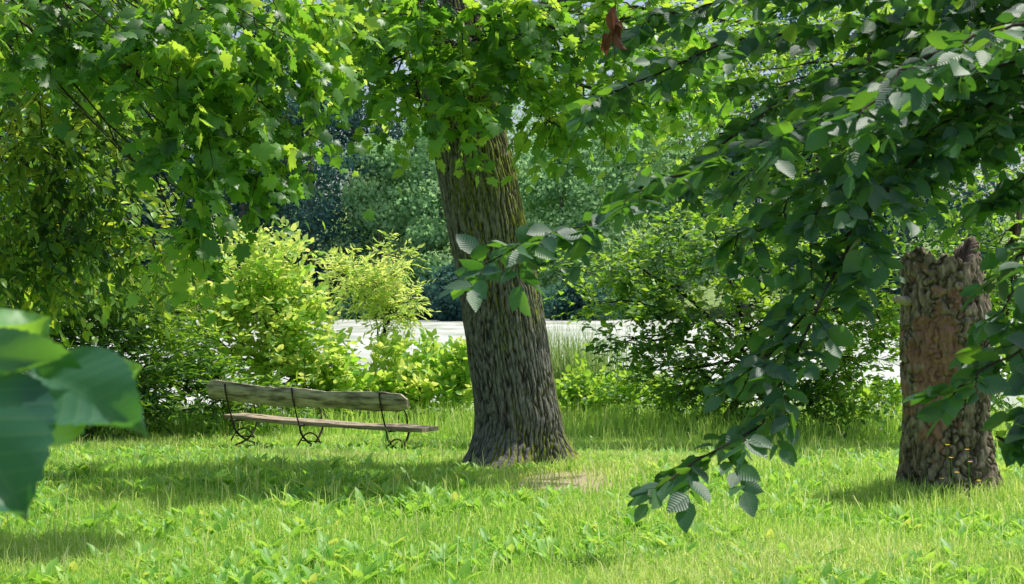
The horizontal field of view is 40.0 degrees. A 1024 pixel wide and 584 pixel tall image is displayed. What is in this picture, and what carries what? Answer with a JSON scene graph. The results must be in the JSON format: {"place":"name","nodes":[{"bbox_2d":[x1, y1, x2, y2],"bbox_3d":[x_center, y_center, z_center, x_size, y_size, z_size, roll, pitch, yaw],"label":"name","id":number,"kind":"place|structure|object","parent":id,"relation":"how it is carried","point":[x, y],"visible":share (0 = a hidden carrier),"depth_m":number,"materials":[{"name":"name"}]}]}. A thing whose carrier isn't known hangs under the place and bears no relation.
{"place":"outdoors","nodes":[
{"label":"outdoors","id":0,"kind":"place"},
{"bbox_2d":[0,206,1023,583],"bbox_3d":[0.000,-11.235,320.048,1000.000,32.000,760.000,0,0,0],"label":"ground","id":1,"kind":"structure","parent":0,"point":[710,294],"depth_m":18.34,"materials":[{"name":"green plant"}]},
{"bbox_2d":[0,115,99,291],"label":"shore tree","id":2,"kind":"object","parent":1,"relation":"on","point":[5,134],"visible":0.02,"depth_m":169.32,"materials":[{"name":"green plant"}]},
{"bbox_2d":[0,309,150,522],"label":"hazel sapling","id":3,"kind":"object","parent":1,"relation":"on","point":[57,394],"visible":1,"depth_m":1.28,"materials":[{"name":"green plant"}]},
{"bbox_2d":[0,116,173,308],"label":"shore tree","id":4,"kind":"object","parent":1,"relation":"on","point":[141,205],"visible":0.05,"depth_m":169.37,"materials":[{"name":"green plant"}]},
{"bbox_2d":[0,0,227,348],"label":"ash tree","id":5,"kind":"object","parent":1,"relation":"on","point":[60,248],"visible":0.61,"depth_m":11.72,"materials":[{"name":"green plant"}]},
{"bbox_2d":[50,3,186,239],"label":"shore tree","id":6,"kind":"object","parent":1,"relation":"on","point":[141,150],"depth_m":207.71,"materials":[{"name":"green plant"}]},
{"bbox_2d":[82,126,248,311],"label":"shore tree","id":7,"kind":"object","parent":1,"relation":"on","point":[188,206],"visible":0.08,"depth_m":169.77,"materials":[{"name":"green plant"}]},
{"bbox_2d":[0,247,354,439],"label":"willow shrub","id":8,"kind":"object","parent":1,"relation":"on","point":[153,374],"visible":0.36,"depth_m":19.37,"materials":[{"name":"green plant"}]},
{"bbox_2d":[0,0,383,334],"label":"maple tree","id":9,"kind":"object","parent":1,"relation":"on","point":[208,106],"visible":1,"depth_m":8.38,"materials":[{"name":"green plant"}]},
{"bbox_2d":[0,0,410,357],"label":"lime tree","id":10,"kind":"object","parent":1,"relation":"on","point":[93,293],"visible":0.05,"depth_m":18.71,"materials":[{"name":"green plant"}]},
{"bbox_2d":[138,31,287,254],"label":"shore tree","id":11,"kind":"object","parent":1,"relation":"on","point":[214,216],"depth_m":202.93,"materials":[{"name":"green plant"}]},
{"bbox_2d":[96,216,373,428],"bbox_3d":[-4.230,0.574,21.718,4.164,3.499,3.413,0,0,0],"label":"elder shrub","id":12,"kind":"object","parent":1,"relation":"on","point":[268,291],"visible":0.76,"depth_m":21.35,"materials":[{"name":"green plant"}]},
{"bbox_2d":[160,53,342,296],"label":"shore tree","id":13,"kind":"object","parent":1,"relation":"on","point":[242,209],"visible":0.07,"depth_m":172.78,"materials":[{"name":"green plant"}]},
{"bbox_2d":[212,0,365,265],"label":"shore tree","id":14,"kind":"object","parent":1,"relation":"on","point":[267,7],"visible":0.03,"depth_m":200.68,"materials":[{"name":"green plant"}]},
{"bbox_2d":[244,77,385,280],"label":"shore tree","id":15,"kind":"object","parent":1,"relation":"on","point":[327,178],"visible":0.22,"depth_m":167.76,"materials":[{"name":"green plant"}]},
{"bbox_2d":[207,380,437,448],"bbox_3d":[-2.374,1.613,17.589,3.170,0.958,0.919,1,0,30],"label":"park bench","id":16,"kind":"object","parent":1,"relation":"on","point":[227,391],"visible":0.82,"depth_m":17.39,"materials":[{"name":"brown wood"}]},
{"bbox_2d":[296,262,357,318],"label":"shore tree","id":17,"kind":"object","parent":1,"relation":"on","point":[319,269],"visible":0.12,"depth_m":166.57,"materials":[{"name":"green plant"}]},
{"bbox_2d":[326,287,381,318],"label":"shore tree","id":18,"kind":"object","parent":1,"relation":"on","point":[343,315],"visible":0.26,"depth_m":161.41,"materials":[{"name":"green plant"}]},
{"bbox_2d":[286,21,437,267],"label":"shore tree","id":19,"kind":"object","parent":1,"relation":"on","point":[355,122],"visible":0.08,"depth_m":197.88,"materials":[{"name":"green plant"}]},
{"bbox_2d":[308,229,441,370],"bbox_3d":[-2.295,0.630,23.122,2.271,3.420,2.121,0,0,0],"label":"willow shrub","id":20,"kind":"object","parent":1,"relation":"on","point":[386,287],"visible":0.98,"depth_m":22.92,"materials":[{"name":"green plant"}]},
{"bbox_2d":[319,134,430,291],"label":"shore tree","id":21,"kind":"object","parent":1,"relation":"on","point":[372,193],"visible":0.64,"depth_m":165.60,"materials":[{"name":"green plant"}]},
{"bbox_2d":[283,326,473,424],"bbox_3d":[-2.109,1.412,22.388,3.359,1.748,2.378,0,0,-9],"label":"balsam shrub","id":22,"kind":"object","parent":1,"relation":"on","point":[445,373],"visible":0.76,"depth_m":21.95,"materials":[{"name":"green plant"}]},
{"bbox_2d":[331,42,438,260],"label":"shore tree","id":23,"kind":"object","parent":1,"relation":"on","point":[424,173],"visible":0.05,"depth_m":203.26,"materials":[{"name":"green plant"}]},
{"bbox_2d":[380,289,418,318],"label":"shore tree","id":24,"kind":"object","parent":1,"relation":"on","point":[401,309],"visible":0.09,"depth_m":163.61,"materials":[{"name":"green plant"}]},
{"bbox_2d":[383,103,452,266],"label":"shore tree","id":25,"kind":"object","parent":1,"relation":"on","point":[430,191],"visible":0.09,"depth_m":166.45,"materials":[{"name":"green plant"}]},
{"bbox_2d":[383,216,453,318],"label":"shore tree","id":26,"kind":"object","parent":1,"relation":"on","point":[432,234],"visible":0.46,"depth_m":162.20,"materials":[{"name":"green plant"}]},
{"bbox_2d":[406,280,452,319],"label":"shore tree","id":27,"kind":"object","parent":1,"relation":"on","point":[429,297],"visible":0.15,"depth_m":156.59,"materials":[{"name":"green plant"}]},
{"bbox_2d":[419,262,462,320],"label":"shore tree","id":28,"kind":"object","parent":1,"relation":"on","point":[448,308],"visible":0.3,"depth_m":148.57,"materials":[{"name":"green plant"}]},
{"bbox_2d":[403,20,554,232],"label":"shore tree","id":29,"kind":"object","parent":1,"relation":"on","point":[522,116],"visible":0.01,"depth_m":203.84,"materials":[{"name":"green plant"}]},
{"bbox_2d":[431,133,579,286],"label":"shore tree","id":30,"kind":"object","parent":1,"relation":"on","point":[522,186],"visible":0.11,"depth_m":169.73,"materials":[{"name":"green plant"}]},
{"bbox_2d":[0,425,1023,583],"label":"meadow weeds","id":31,"kind":"object","parent":1,"relation":"on","point":[287,574],"visible":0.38,"depth_m":8.96,"materials":[{"name":"green plant"}]},
{"bbox_2d":[297,0,740,472],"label":"maple tree","id":32,"kind":"object","parent":1,"relation":"on","point":[463,68],"visible":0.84,"depth_m":11.84,"materials":[{"name":"green plant"}]},
{"bbox_2d":[516,145,631,311],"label":"shore tree","id":33,"kind":"object","parent":1,"relation":"on","point":[546,187],"visible":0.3,"depth_m":166.17,"materials":[{"name":"green plant"}]},
{"bbox_2d":[540,276,620,320],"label":"shore tree","id":34,"kind":"object","parent":1,"relation":"on","point":[568,294],"visible":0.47,"depth_m":153.24,"materials":[{"name":"green plant"}]},
{"bbox_2d":[510,15,650,264],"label":"shore tree","id":35,"kind":"object","parent":1,"relation":"on","point":[560,76],"visible":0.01,"depth_m":203.31,"materials":[{"name":"green plant"}]},
{"bbox_2d":[548,548,629,572],"bbox_3d":[0.440,1.457,7.625,0.569,0.145,0.438,0,0,0],"label":"grass tuft","id":36,"kind":"object","parent":1,"relation":"on","point":[602,559],"visible":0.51,"depth_m":7.60,"materials":[{"name":"green plant"}]},
{"bbox_2d":[311,314,899,416],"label":"reeds","id":37,"kind":"object","parent":1,"relation":"on","point":[559,363],"visible":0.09,"depth_m":23.45,"materials":[{"name":"green plant"}]},
{"bbox_2d":[526,106,686,300],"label":"shore tree","id":38,"kind":"object","parent":1,"relation":"on","point":[625,167],"visible":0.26,"depth_m":168.93,"materials":[{"name":"green plant"}]},
{"bbox_2d":[603,279,676,318],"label":"shore tree","id":39,"kind":"object","parent":1,"relation":"on","point":[630,316],"visible":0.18,"depth_m":159.89,"materials":[{"name":"green plant"}]},
{"bbox_2d":[594,0,741,247],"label":"shore tree","id":40,"kind":"object","parent":1,"relation":"on","point":[671,43],"depth_m":209.77,"materials":[{"name":"green plant"}]},
{"bbox_2d":[595,101,750,312],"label":"shore tree","id":41,"kind":"object","parent":1,"relation":"on","point":[669,166],"visible":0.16,"depth_m":169.89,"materials":[{"name":"green plant"}]},
{"bbox_2d":[534,193,922,437],"bbox_3d":[3.178,0.320,20.185,6.025,4.219,3.580,0,0,0],"label":"hornbeam shrub","id":42,"kind":"object","parent":1,"relation":"on","point":[690,365],"visible":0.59,"depth_m":20.00,"materials":[{"name":"green plant"}]},
{"bbox_2d":[555,352,902,424],"bbox_3d":[3.193,1.680,21.746,6.057,1.447,2.104,0,0,16],"label":"bramble shrub","id":43,"kind":"object","parent":1,"relation":"on","point":[570,390],"visible":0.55,"depth_m":21.91,"materials":[{"name":"green plant"}]},
{"bbox_2d":[438,0,1023,533],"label":"beech tree","id":44,"kind":"object","parent":1,"relation":"on","point":[932,102],"visible":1,"depth_m":4.21,"materials":[{"name":"green plant"}]},
{"bbox_2d":[664,112,822,313],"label":"shore tree","id":45,"kind":"object","parent":1,"relation":"on","point":[742,305],"visible":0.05,"depth_m":170.68,"materials":[{"name":"green plant"}]},
{"bbox_2d":[700,1,844,243],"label":"shore tree","id":46,"kind":"object","parent":1,"relation":"on","point":[804,69],"visible":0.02,"depth_m":209.20,"materials":[{"name":"green plant"}]},
{"bbox_2d":[527,0,1023,445],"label":"hornbeam tree","id":47,"kind":"object","parent":1,"relation":"on","point":[1013,231],"visible":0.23,"depth_m":17.72,"materials":[{"name":"green plant"}]},
{"bbox_2d":[721,118,919,308],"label":"shore tree","id":48,"kind":"object","parent":1,"relation":"on","point":[826,234],"visible":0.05,"depth_m":171.83,"materials":[{"name":"green plant"}]},
{"bbox_2d":[805,153,945,310],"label":"shore tree","id":49,"kind":"object","parent":1,"relation":"on","point":[897,291],"visible":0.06,"depth_m":168.11,"materials":[{"name":"green plant"}]},
{"bbox_2d":[824,0,962,259],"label":"shore tree","id":50,"kind":"object","parent":1,"relation":"on","point":[908,231],"visible":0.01,"depth_m":209.41,"materials":[{"name":"green plant"}]},
{"bbox_2d":[945,444,949,489],"bbox_3d":[3.103,1.318,10.018,0.038,0.464,0.037,0,0,8],"label":"yellow flower","id":51,"kind":"object","parent":1,"relation":"on","point":[948,466],"visible":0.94,"depth_m":10.02,"materials":[{"name":"green plant"}]},
{"bbox_2d":[892,236,1003,501],"bbox_3d":[3.231,0.608,10.627,0.930,2.068,0.731,0,0,-25],"label":"tree stump","id":52,"kind":"object","parent":1,"relation":"on","point":[935,323],"visible":0.69,"depth_m":10.40,"materials":[{"name":"brown wood"}]},
{"bbox_2d":[949,457,952,500],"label":"yellow flower","id":53,"kind":"object","parent":1,"relation":"on","point":[952,475],"visible":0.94,"depth_m":10.08,"materials":[{"name":"green plant"}]},
{"bbox_2d":[881,108,1023,310],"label":"shore tree","id":54,"kind":"object","parent":1,"relation":"on","point":[968,193],"visible":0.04,"depth_m":171.87,"materials":[{"name":"green plant"}]},
{"bbox_2d":[966,449,969,496],"bbox_3d":[3.252,1.336,10.048,0.037,0.425,0.038,0,0,-37],"label":"yellow flower","id":55,"kind":"object","parent":1,"relation":"on","point":[968,469],"visible":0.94,"depth_m":10.04,"materials":[{"name":"green plant"}]},
{"bbox_2d":[1,0,1023,205],"label":"sky","id":56,"kind":"structure","parent":0,"point":[640,3],"materials":[{"name":"white"}]},
{"bbox_2d":[26,318,1022,415],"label":"lake water","id":57,"kind":"structure","parent":0,"point":[453,329],"depth_m":87.52,"materials":[{"name":"grey liquid"}]}
]}

